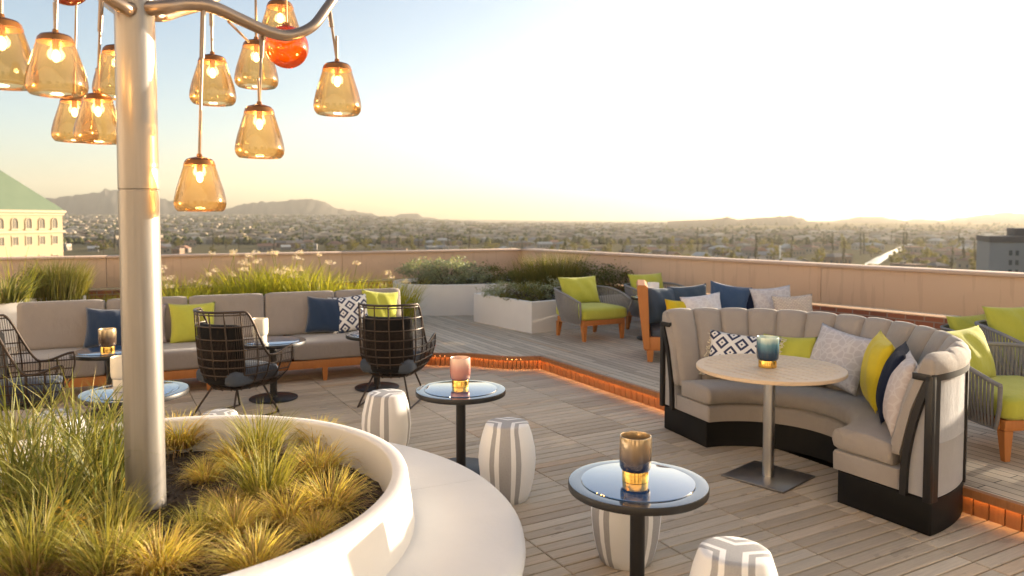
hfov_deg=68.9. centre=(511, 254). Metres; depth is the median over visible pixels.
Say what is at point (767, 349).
candle holder
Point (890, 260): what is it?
town tree
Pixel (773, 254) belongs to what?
town tree
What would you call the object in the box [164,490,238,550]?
grass clump
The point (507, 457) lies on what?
drum stool
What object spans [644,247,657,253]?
house
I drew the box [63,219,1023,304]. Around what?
valley ground
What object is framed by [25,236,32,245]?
window
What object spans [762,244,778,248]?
house
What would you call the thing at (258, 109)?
pendant lamp
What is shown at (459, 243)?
house
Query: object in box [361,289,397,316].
throw pillow
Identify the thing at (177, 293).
flowering grass
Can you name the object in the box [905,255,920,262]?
town tree
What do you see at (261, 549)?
grass clump
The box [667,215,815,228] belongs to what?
hills
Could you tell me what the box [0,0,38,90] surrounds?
pendant lamp
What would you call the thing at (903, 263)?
house
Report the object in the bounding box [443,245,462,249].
house
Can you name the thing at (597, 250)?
house
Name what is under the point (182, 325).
throw pillow
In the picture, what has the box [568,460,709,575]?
side table
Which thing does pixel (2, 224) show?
arched window
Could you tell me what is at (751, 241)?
house
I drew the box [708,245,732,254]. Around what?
house
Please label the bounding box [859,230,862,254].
town tree
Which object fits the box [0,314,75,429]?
wire chair
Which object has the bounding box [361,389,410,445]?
drum stool
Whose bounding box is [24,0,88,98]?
pendant lamp
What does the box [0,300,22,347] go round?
white planter
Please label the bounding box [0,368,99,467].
grass clump
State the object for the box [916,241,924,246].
town tree
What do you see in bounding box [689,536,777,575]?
drum stool
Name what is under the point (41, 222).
arched window
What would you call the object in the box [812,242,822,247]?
house
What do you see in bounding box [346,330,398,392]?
side table
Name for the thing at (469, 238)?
town tree
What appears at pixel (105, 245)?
town tree
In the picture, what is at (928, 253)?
town tree
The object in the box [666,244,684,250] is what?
house
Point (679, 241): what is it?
house
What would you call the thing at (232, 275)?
flowering grass
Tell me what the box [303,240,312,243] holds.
house
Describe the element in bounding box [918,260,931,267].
town tree
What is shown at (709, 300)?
throw pillow
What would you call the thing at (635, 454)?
candle holder
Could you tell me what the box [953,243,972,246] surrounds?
house
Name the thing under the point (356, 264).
flowering grass
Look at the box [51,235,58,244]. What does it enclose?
window
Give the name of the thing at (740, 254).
house
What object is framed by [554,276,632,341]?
rope chair
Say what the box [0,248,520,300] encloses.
parapet wall
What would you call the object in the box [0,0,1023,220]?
sky
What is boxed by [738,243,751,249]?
house
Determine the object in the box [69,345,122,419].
side table
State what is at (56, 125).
pendant lamp
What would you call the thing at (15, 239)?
window
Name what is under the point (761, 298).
throw pillow
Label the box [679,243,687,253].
town tree
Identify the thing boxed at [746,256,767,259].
house
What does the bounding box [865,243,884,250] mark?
house
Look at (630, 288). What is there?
rope chair
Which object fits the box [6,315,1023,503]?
raised deck
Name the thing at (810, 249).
house
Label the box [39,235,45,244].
window
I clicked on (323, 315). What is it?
throw pillow
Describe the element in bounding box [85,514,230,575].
grass clump
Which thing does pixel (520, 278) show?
tall grass
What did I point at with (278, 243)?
house
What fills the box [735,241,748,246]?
house
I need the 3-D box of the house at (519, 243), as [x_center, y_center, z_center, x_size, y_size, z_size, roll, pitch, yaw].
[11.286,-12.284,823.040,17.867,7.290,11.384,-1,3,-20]
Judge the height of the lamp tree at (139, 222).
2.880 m
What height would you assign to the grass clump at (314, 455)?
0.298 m
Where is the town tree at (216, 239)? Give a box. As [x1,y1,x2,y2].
[214,235,221,245]
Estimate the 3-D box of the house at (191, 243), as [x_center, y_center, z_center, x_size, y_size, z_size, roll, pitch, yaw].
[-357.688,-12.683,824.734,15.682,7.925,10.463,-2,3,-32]
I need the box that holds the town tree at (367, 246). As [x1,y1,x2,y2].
[364,245,375,250]
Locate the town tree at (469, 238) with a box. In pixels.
[468,226,470,248]
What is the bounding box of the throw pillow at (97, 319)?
[82,307,120,348]
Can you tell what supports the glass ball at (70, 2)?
hanging from the lamp tree at (139, 222)
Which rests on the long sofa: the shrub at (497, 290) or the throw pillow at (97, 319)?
the throw pillow at (97, 319)
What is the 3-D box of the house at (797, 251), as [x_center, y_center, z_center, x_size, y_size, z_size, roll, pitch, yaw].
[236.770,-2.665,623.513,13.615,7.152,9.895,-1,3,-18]
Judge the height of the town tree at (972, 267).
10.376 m
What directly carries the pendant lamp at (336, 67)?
hanging from the lamp tree at (139, 222)
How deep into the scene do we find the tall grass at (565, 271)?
11.84 m
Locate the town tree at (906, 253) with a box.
[900,248,909,255]
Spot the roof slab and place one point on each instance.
(823, 462)
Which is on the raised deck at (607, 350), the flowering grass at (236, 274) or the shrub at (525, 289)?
the flowering grass at (236, 274)
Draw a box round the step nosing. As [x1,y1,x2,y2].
[424,352,1023,514]
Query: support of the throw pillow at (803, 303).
on the teak daybed
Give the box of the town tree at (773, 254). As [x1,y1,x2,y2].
[766,245,781,259]
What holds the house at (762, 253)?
on the valley ground at (79, 249)
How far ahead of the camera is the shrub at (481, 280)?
12.76 m
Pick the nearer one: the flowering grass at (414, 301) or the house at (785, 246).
the flowering grass at (414, 301)
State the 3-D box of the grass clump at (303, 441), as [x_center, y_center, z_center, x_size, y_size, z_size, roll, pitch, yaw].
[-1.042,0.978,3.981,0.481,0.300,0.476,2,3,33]
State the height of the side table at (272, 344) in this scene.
0.563 m
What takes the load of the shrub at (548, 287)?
in the white planter at (537, 316)
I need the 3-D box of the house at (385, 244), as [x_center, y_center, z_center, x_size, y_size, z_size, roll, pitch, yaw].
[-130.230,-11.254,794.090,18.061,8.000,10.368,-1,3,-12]
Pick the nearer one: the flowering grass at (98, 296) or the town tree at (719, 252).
the flowering grass at (98, 296)
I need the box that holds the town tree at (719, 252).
[714,247,725,254]
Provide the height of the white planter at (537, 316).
0.435 m
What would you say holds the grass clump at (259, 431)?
in the round planter at (426, 513)
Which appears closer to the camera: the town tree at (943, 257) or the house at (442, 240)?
the town tree at (943, 257)
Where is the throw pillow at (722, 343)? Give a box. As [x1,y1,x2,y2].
[699,330,786,374]
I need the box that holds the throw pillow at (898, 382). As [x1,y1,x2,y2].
[883,351,917,436]
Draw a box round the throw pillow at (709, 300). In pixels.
[680,292,720,309]
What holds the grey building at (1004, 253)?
on the valley ground at (79, 249)
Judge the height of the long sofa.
0.904 m
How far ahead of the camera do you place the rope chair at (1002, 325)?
6.56 m
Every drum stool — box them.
[29,408,85,434]
[201,409,237,415]
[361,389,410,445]
[478,417,535,504]
[591,507,661,570]
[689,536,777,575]
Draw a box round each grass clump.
[0,353,121,501]
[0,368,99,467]
[0,385,109,526]
[0,399,160,529]
[0,475,103,575]
[3,364,164,481]
[13,380,189,506]
[28,527,99,575]
[30,487,186,575]
[56,380,177,467]
[58,479,159,539]
[76,515,182,575]
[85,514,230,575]
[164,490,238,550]
[165,407,226,461]
[168,451,235,490]
[178,425,289,483]
[183,490,289,553]
[186,479,263,521]
[190,513,318,575]
[202,422,326,508]
[208,397,302,467]
[236,477,342,541]
[270,432,363,488]
[274,458,379,525]
[274,501,353,552]
[283,412,352,454]
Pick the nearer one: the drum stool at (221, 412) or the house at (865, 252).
the drum stool at (221, 412)
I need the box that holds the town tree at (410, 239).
[405,234,413,241]
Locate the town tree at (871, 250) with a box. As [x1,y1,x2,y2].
[866,243,876,257]
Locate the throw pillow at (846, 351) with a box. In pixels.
[810,323,871,396]
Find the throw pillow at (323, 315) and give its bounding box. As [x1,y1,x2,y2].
[304,296,346,332]
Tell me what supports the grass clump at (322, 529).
in the round planter at (426, 513)
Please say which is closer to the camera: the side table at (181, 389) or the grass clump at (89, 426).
the grass clump at (89, 426)
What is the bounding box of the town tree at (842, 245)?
[840,241,850,252]
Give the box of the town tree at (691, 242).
[685,239,693,251]
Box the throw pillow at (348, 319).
[328,294,367,333]
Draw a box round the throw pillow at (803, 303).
[771,294,812,311]
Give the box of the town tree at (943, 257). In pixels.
[936,255,948,264]
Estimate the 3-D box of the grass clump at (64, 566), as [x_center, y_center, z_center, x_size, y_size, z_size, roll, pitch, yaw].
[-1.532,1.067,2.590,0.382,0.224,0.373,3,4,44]
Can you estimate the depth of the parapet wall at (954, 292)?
9.14 m
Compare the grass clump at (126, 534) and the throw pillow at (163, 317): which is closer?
the grass clump at (126, 534)
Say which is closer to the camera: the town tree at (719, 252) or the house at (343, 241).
the town tree at (719, 252)
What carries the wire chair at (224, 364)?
on the deck at (813, 527)
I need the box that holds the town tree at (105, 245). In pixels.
[97,241,108,253]
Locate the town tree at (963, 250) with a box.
[961,237,965,257]
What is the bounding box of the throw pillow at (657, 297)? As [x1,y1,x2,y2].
[648,287,675,324]
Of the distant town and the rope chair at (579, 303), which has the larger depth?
the distant town
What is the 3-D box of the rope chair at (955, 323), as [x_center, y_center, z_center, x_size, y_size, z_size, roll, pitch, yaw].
[4.754,0.918,7.449,0.810,0.583,0.745,-1,3,-20]
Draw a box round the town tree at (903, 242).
[902,230,904,249]
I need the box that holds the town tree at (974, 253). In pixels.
[973,241,975,266]
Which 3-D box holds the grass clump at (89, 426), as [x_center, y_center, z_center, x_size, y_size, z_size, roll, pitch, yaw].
[-2.036,0.767,3.550,0.759,0.598,0.931,0,3,10]
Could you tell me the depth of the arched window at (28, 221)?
132.51 m
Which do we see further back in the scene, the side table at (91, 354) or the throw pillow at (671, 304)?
the throw pillow at (671, 304)
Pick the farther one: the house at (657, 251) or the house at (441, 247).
the house at (441, 247)
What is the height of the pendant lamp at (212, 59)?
0.447 m
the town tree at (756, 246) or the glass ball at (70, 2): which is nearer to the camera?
the glass ball at (70, 2)
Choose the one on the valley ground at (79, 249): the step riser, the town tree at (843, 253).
the town tree at (843, 253)
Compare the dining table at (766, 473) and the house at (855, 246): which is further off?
the house at (855, 246)
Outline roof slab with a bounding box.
[778,305,1022,522]
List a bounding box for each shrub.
[14,263,51,297]
[394,256,449,284]
[413,255,477,284]
[452,260,496,283]
[471,261,513,282]
[475,280,524,297]
[491,269,526,287]
[494,282,551,301]
[521,276,560,300]
[564,255,622,293]
[589,262,633,294]
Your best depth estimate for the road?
583.36 m
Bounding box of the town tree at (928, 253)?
[921,248,937,257]
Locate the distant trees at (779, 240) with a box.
[62,214,1017,244]
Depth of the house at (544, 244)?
781.80 m
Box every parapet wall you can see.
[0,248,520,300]
[521,249,1023,329]
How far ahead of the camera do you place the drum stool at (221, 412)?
5.07 m
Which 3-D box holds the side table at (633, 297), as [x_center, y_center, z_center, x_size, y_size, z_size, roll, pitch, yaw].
[1.860,0.817,9.770,0.616,0.563,0.616,0,3,0]
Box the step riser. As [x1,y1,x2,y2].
[426,357,1023,531]
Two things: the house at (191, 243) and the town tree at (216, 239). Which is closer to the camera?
the house at (191, 243)
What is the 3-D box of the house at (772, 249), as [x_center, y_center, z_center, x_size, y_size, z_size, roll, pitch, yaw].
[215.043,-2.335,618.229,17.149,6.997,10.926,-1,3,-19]
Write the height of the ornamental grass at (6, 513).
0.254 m
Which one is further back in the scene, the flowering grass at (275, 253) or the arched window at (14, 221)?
the arched window at (14, 221)
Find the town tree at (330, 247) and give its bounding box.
[325,245,334,250]
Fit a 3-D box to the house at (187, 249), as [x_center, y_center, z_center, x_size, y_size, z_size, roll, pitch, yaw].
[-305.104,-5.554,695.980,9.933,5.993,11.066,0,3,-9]
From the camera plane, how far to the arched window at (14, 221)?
129.76 m
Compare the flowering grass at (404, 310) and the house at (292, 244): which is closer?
the flowering grass at (404, 310)
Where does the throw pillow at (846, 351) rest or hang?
on the curved booth
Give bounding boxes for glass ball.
[58,0,85,5]
[265,0,308,68]
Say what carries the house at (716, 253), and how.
on the valley ground at (79, 249)
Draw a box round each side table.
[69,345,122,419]
[77,380,188,407]
[244,336,305,403]
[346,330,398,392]
[415,380,505,474]
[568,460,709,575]
[630,294,642,339]
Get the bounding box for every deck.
[1,357,1023,575]
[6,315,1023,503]
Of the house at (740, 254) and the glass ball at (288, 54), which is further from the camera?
the house at (740, 254)
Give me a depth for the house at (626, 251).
641.22 m
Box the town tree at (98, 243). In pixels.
[95,241,103,253]
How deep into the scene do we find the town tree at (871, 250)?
598.73 m
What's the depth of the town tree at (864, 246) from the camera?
655.30 m
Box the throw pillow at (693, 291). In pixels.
[667,283,705,300]
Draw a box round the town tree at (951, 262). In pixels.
[949,247,954,268]
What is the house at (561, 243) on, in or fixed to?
on the valley ground at (79, 249)
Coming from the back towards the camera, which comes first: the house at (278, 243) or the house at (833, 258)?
the house at (278, 243)
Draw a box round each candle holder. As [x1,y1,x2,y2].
[98,328,116,352]
[110,355,121,385]
[252,317,267,340]
[450,356,470,387]
[619,431,651,483]
[756,335,778,368]
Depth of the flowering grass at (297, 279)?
10.82 m
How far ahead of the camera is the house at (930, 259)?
457.72 m
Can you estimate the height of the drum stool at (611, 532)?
0.477 m
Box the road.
[865,244,913,264]
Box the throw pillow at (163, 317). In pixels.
[162,303,166,342]
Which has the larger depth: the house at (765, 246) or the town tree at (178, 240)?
the town tree at (178, 240)
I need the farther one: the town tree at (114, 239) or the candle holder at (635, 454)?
the town tree at (114, 239)
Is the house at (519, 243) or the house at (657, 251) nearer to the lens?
the house at (657, 251)
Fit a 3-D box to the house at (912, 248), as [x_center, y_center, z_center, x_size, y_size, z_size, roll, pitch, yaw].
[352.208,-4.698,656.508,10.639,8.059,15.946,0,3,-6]
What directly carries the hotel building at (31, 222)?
on the valley ground at (79, 249)
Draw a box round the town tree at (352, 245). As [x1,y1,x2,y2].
[346,242,355,249]
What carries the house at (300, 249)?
on the valley ground at (79, 249)
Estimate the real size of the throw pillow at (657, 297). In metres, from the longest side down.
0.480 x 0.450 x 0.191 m
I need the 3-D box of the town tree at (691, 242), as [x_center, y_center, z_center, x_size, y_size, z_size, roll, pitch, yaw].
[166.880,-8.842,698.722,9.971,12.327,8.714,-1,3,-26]
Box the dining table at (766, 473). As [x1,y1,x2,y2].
[696,354,847,493]
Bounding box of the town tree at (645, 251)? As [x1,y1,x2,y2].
[640,248,650,253]
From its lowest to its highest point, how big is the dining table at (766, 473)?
0.744 m
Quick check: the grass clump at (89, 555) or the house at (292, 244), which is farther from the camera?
the house at (292, 244)
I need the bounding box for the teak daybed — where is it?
[636,280,659,361]
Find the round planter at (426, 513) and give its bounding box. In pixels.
[0,415,525,575]
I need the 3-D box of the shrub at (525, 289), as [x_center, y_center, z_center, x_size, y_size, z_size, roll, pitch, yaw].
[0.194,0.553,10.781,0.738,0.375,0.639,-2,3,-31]
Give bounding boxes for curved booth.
[660,307,970,535]
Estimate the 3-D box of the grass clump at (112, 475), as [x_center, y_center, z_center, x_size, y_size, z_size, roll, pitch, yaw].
[-1.796,0.823,3.197,0.730,0.521,0.751,2,3,31]
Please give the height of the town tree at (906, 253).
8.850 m
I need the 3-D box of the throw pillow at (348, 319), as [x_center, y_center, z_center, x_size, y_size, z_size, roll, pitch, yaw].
[-1.844,0.670,8.505,0.450,0.440,0.161,-6,-15,-21]
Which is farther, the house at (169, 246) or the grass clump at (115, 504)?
the house at (169, 246)
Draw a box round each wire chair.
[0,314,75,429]
[192,307,292,415]
[357,302,435,408]
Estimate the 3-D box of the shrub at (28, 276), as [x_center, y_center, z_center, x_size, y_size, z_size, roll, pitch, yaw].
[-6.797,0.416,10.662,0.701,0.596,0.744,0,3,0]
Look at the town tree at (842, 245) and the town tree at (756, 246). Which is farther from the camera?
the town tree at (842, 245)
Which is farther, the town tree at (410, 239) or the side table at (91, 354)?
the town tree at (410, 239)
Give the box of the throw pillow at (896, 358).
[876,341,908,423]
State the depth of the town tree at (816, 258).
467.91 m
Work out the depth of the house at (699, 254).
549.64 m
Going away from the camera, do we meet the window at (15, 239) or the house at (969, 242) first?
the window at (15, 239)
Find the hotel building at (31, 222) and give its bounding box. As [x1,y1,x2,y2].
[0,170,65,256]
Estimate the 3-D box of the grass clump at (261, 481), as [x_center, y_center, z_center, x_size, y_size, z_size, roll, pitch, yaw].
[-1.051,0.934,3.154,0.619,0.427,0.578,0,3,10]
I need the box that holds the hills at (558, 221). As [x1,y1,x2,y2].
[467,220,686,221]
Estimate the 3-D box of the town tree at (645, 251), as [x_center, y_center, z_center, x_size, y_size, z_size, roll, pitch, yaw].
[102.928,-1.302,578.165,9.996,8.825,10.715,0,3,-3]
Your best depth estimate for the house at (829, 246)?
732.85 m
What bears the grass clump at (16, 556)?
in the round planter at (426, 513)
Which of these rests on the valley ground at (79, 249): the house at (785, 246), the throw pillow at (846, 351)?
the house at (785, 246)
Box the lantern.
[647,282,658,287]
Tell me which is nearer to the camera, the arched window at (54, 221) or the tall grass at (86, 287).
the tall grass at (86, 287)
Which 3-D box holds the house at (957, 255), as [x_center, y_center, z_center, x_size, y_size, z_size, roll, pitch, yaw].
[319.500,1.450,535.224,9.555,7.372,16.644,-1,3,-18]
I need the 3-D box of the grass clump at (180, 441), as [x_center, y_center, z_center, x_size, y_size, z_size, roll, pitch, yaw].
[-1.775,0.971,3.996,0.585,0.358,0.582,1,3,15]
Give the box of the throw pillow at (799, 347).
[763,333,817,357]
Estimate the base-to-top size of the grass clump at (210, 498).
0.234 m
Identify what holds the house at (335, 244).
on the valley ground at (79, 249)
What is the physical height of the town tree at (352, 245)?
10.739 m
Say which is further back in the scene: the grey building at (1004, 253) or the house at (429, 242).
the house at (429, 242)
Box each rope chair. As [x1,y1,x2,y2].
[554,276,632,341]
[624,273,685,328]
[940,314,985,331]
[947,325,1023,461]
[974,306,1023,375]
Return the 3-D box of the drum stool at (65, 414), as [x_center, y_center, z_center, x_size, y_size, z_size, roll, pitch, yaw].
[-2.930,1.253,4.815,0.354,0.477,0.354,-1,3,-12]
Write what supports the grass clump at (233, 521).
in the round planter at (426, 513)
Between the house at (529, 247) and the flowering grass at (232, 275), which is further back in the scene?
the house at (529, 247)
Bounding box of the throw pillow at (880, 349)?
[860,330,895,412]
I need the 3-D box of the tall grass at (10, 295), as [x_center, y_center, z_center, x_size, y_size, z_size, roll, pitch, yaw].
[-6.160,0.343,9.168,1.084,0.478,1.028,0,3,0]
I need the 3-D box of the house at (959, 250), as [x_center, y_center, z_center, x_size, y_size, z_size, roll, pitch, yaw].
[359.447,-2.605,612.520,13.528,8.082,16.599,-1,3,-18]
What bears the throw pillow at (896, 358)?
on the curved booth
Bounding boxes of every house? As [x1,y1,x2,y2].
[63,243,71,250]
[87,246,98,251]
[161,244,171,252]
[161,245,167,253]
[172,247,184,253]
[180,240,195,246]
[180,246,190,251]
[257,243,275,251]
[275,240,291,247]
[280,245,290,249]
[285,240,303,247]
[293,248,306,251]
[301,243,317,249]
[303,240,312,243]
[327,242,340,248]
[341,239,352,243]
[381,241,397,247]
[414,238,425,245]
[424,240,436,246]
[425,245,438,249]
[436,245,445,249]
[437,238,450,243]
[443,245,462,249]
[445,240,461,245]
[513,240,530,246]
[521,246,537,252]
[527,237,543,241]
[536,242,552,247]
[556,241,570,249]
[578,248,599,251]
[618,249,631,252]
[625,244,648,252]
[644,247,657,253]
[653,249,665,254]
[660,251,681,255]
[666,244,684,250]
[671,238,685,245]
[690,252,712,256]
[701,244,712,249]
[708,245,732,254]
[712,247,732,256]
[724,244,735,250]
[725,252,747,258]
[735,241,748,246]
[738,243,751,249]
[741,238,757,244]
[741,246,767,256]
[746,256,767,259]
[757,251,771,259]
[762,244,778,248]
[766,248,783,256]
[775,258,803,261]
[778,244,793,252]
[785,247,804,255]
[799,245,819,253]
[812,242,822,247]
[821,253,852,263]
[823,243,838,250]
[851,242,866,249]
[862,246,878,253]
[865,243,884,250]
[889,261,926,267]
[898,251,920,258]
[901,245,923,253]
[913,257,941,263]
[927,238,946,244]
[927,262,949,268]
[933,249,957,256]
[937,247,961,251]
[943,251,971,261]
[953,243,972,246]
[956,257,973,269]
[960,241,976,244]
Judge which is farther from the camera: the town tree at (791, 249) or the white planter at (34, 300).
the town tree at (791, 249)
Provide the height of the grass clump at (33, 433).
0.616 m
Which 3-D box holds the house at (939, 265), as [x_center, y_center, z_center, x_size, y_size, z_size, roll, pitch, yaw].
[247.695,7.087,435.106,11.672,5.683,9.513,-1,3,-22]
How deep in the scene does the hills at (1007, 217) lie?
4048.25 m
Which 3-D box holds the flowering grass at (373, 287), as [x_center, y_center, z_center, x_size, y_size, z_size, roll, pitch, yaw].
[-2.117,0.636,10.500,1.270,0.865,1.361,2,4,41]
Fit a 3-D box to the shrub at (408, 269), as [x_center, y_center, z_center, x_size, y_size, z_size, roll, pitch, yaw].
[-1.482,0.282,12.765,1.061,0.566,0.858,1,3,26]
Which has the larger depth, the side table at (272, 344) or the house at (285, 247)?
the house at (285, 247)
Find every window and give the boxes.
[0,217,6,230]
[0,236,4,246]
[10,217,20,229]
[11,236,19,245]
[24,218,33,229]
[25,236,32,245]
[37,218,46,229]
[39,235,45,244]
[50,218,59,229]
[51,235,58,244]
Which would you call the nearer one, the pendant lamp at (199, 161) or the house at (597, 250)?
the pendant lamp at (199, 161)
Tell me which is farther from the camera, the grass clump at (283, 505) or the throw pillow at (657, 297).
the throw pillow at (657, 297)
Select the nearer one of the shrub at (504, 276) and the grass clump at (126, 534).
the grass clump at (126, 534)
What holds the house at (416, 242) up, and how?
on the valley ground at (79, 249)
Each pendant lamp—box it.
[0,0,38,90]
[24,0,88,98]
[51,5,98,142]
[73,0,116,144]
[92,44,115,99]
[173,10,226,211]
[189,13,236,106]
[234,0,278,89]
[234,35,284,158]
[258,0,298,38]
[313,10,361,116]
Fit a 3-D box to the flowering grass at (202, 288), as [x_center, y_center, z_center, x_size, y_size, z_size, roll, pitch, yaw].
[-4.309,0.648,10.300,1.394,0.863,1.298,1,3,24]
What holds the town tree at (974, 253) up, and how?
on the valley ground at (79, 249)
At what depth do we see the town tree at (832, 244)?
549.69 m
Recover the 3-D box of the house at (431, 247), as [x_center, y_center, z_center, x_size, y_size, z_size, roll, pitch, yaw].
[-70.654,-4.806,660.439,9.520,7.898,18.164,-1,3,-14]
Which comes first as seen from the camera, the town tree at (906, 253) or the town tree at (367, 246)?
the town tree at (906, 253)
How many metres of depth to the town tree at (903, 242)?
650.45 m
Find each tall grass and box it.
[0,246,55,301]
[0,266,52,303]
[15,253,97,301]
[40,262,97,299]
[506,256,564,287]
[514,251,583,294]
[535,250,596,293]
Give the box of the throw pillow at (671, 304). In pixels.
[665,299,685,309]
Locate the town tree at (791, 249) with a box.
[789,236,793,257]
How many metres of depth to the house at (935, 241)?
888.40 m
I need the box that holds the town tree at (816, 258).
[811,248,826,261]
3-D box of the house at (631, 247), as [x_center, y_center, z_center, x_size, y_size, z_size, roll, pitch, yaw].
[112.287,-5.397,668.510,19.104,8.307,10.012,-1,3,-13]
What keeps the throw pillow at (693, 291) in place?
on the teak daybed
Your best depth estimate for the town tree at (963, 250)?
459.96 m
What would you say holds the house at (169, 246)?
on the valley ground at (79, 249)
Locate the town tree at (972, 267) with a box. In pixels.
[969,261,975,269]
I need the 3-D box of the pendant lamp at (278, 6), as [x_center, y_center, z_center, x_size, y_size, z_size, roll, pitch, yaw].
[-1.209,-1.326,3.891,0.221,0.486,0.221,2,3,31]
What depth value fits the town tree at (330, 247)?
654.58 m
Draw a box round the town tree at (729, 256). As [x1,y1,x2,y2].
[725,249,735,257]
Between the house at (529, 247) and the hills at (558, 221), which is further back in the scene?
the hills at (558, 221)
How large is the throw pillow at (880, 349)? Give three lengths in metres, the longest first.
0.470 x 0.460 x 0.201 m
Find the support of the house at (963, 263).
on the valley ground at (79, 249)
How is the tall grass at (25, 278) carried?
in the white planter at (34, 300)
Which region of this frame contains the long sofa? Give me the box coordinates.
[8,288,414,390]
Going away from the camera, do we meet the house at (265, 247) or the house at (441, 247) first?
the house at (265, 247)
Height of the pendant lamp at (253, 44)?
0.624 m
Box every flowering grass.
[87,293,116,301]
[88,290,117,301]
[161,251,223,296]
[161,265,218,304]
[162,272,246,296]
[162,275,193,296]
[184,249,261,294]
[197,252,275,293]
[205,250,302,295]
[230,265,309,293]
[235,250,333,290]
[251,256,347,292]
[264,253,373,291]
[302,261,382,290]
[323,274,406,290]
[349,270,420,316]
[375,276,432,321]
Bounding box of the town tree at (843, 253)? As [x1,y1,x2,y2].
[842,234,846,263]
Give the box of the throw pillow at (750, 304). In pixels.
[746,293,753,309]
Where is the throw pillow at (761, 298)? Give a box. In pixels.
[749,285,789,308]
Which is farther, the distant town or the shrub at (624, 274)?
the distant town
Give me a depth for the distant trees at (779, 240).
1358.49 m
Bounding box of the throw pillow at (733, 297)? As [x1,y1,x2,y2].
[710,280,751,308]
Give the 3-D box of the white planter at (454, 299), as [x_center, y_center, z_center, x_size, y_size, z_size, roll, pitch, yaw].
[-0.780,0.696,13.028,2.560,0.505,1.640,-1,3,-15]
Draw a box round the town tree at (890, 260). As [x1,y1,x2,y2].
[887,251,900,262]
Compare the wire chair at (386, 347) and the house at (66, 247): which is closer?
the wire chair at (386, 347)
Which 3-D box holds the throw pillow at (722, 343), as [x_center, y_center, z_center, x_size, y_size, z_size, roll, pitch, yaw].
[1.801,0.798,5.853,0.625,0.385,0.161,5,-21,28]
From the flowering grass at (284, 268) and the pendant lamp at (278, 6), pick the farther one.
the flowering grass at (284, 268)
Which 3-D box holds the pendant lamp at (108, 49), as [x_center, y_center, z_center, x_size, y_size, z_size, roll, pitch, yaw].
[-1.747,-0.883,3.312,0.211,0.369,0.211,0,3,-4]
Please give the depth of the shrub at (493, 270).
13.16 m
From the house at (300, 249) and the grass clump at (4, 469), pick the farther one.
the house at (300, 249)
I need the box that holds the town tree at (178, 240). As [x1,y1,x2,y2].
[175,237,183,245]
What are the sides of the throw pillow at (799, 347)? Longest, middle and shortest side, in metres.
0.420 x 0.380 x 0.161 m
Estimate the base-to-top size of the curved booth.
0.993 m
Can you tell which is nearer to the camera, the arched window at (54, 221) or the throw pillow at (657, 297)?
the throw pillow at (657, 297)
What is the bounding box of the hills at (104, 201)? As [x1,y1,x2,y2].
[46,188,477,221]
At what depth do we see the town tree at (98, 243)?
668.77 m
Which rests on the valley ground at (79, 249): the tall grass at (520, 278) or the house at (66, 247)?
the house at (66, 247)
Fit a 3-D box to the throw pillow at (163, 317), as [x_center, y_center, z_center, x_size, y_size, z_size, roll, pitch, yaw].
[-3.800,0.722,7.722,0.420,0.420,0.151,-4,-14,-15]
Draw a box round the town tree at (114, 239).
[113,225,115,251]
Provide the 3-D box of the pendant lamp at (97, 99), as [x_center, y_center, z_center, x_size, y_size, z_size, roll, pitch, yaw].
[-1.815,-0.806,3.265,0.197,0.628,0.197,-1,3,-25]
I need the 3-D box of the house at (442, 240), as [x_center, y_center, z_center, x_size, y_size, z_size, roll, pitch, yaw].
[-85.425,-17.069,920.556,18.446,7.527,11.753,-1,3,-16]
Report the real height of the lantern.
0.178 m
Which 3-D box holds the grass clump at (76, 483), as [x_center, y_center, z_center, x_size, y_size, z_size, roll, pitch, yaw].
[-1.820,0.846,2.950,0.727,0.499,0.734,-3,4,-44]
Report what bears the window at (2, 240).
in the hotel building at (31, 222)
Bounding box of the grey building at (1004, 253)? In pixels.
[976,228,1023,271]
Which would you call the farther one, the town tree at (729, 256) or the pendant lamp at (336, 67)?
the town tree at (729, 256)
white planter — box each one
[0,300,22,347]
[24,295,85,301]
[393,276,515,315]
[474,290,639,333]
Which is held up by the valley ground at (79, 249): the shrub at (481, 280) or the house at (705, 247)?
the house at (705, 247)
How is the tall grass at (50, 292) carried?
in the white planter at (34, 300)
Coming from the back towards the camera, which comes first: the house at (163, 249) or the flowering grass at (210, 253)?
the house at (163, 249)
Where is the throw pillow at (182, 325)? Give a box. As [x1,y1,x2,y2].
[168,302,214,342]
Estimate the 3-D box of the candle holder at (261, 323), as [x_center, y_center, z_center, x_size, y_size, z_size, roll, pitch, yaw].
[-2.409,0.711,7.139,0.150,0.211,0.150,1,3,13]
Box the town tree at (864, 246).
[863,227,865,253]
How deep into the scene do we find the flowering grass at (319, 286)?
10.70 m
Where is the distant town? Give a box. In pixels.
[62,214,1012,243]
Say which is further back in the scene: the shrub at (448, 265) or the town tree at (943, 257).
the town tree at (943, 257)
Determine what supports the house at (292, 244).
on the valley ground at (79, 249)
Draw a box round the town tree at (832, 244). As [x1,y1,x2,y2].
[830,233,833,253]
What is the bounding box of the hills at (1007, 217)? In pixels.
[832,212,1023,222]
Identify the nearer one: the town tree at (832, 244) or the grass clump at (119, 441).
the grass clump at (119, 441)
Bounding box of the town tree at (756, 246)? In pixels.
[754,233,758,258]
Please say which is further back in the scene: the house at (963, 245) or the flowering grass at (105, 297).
the house at (963, 245)
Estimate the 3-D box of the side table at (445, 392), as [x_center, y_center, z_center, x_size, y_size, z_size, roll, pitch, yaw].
[-0.351,1.195,5.128,0.616,0.563,0.616,0,3,0]
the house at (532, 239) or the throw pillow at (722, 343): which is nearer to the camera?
the throw pillow at (722, 343)
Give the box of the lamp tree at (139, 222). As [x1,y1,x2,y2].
[98,0,337,512]

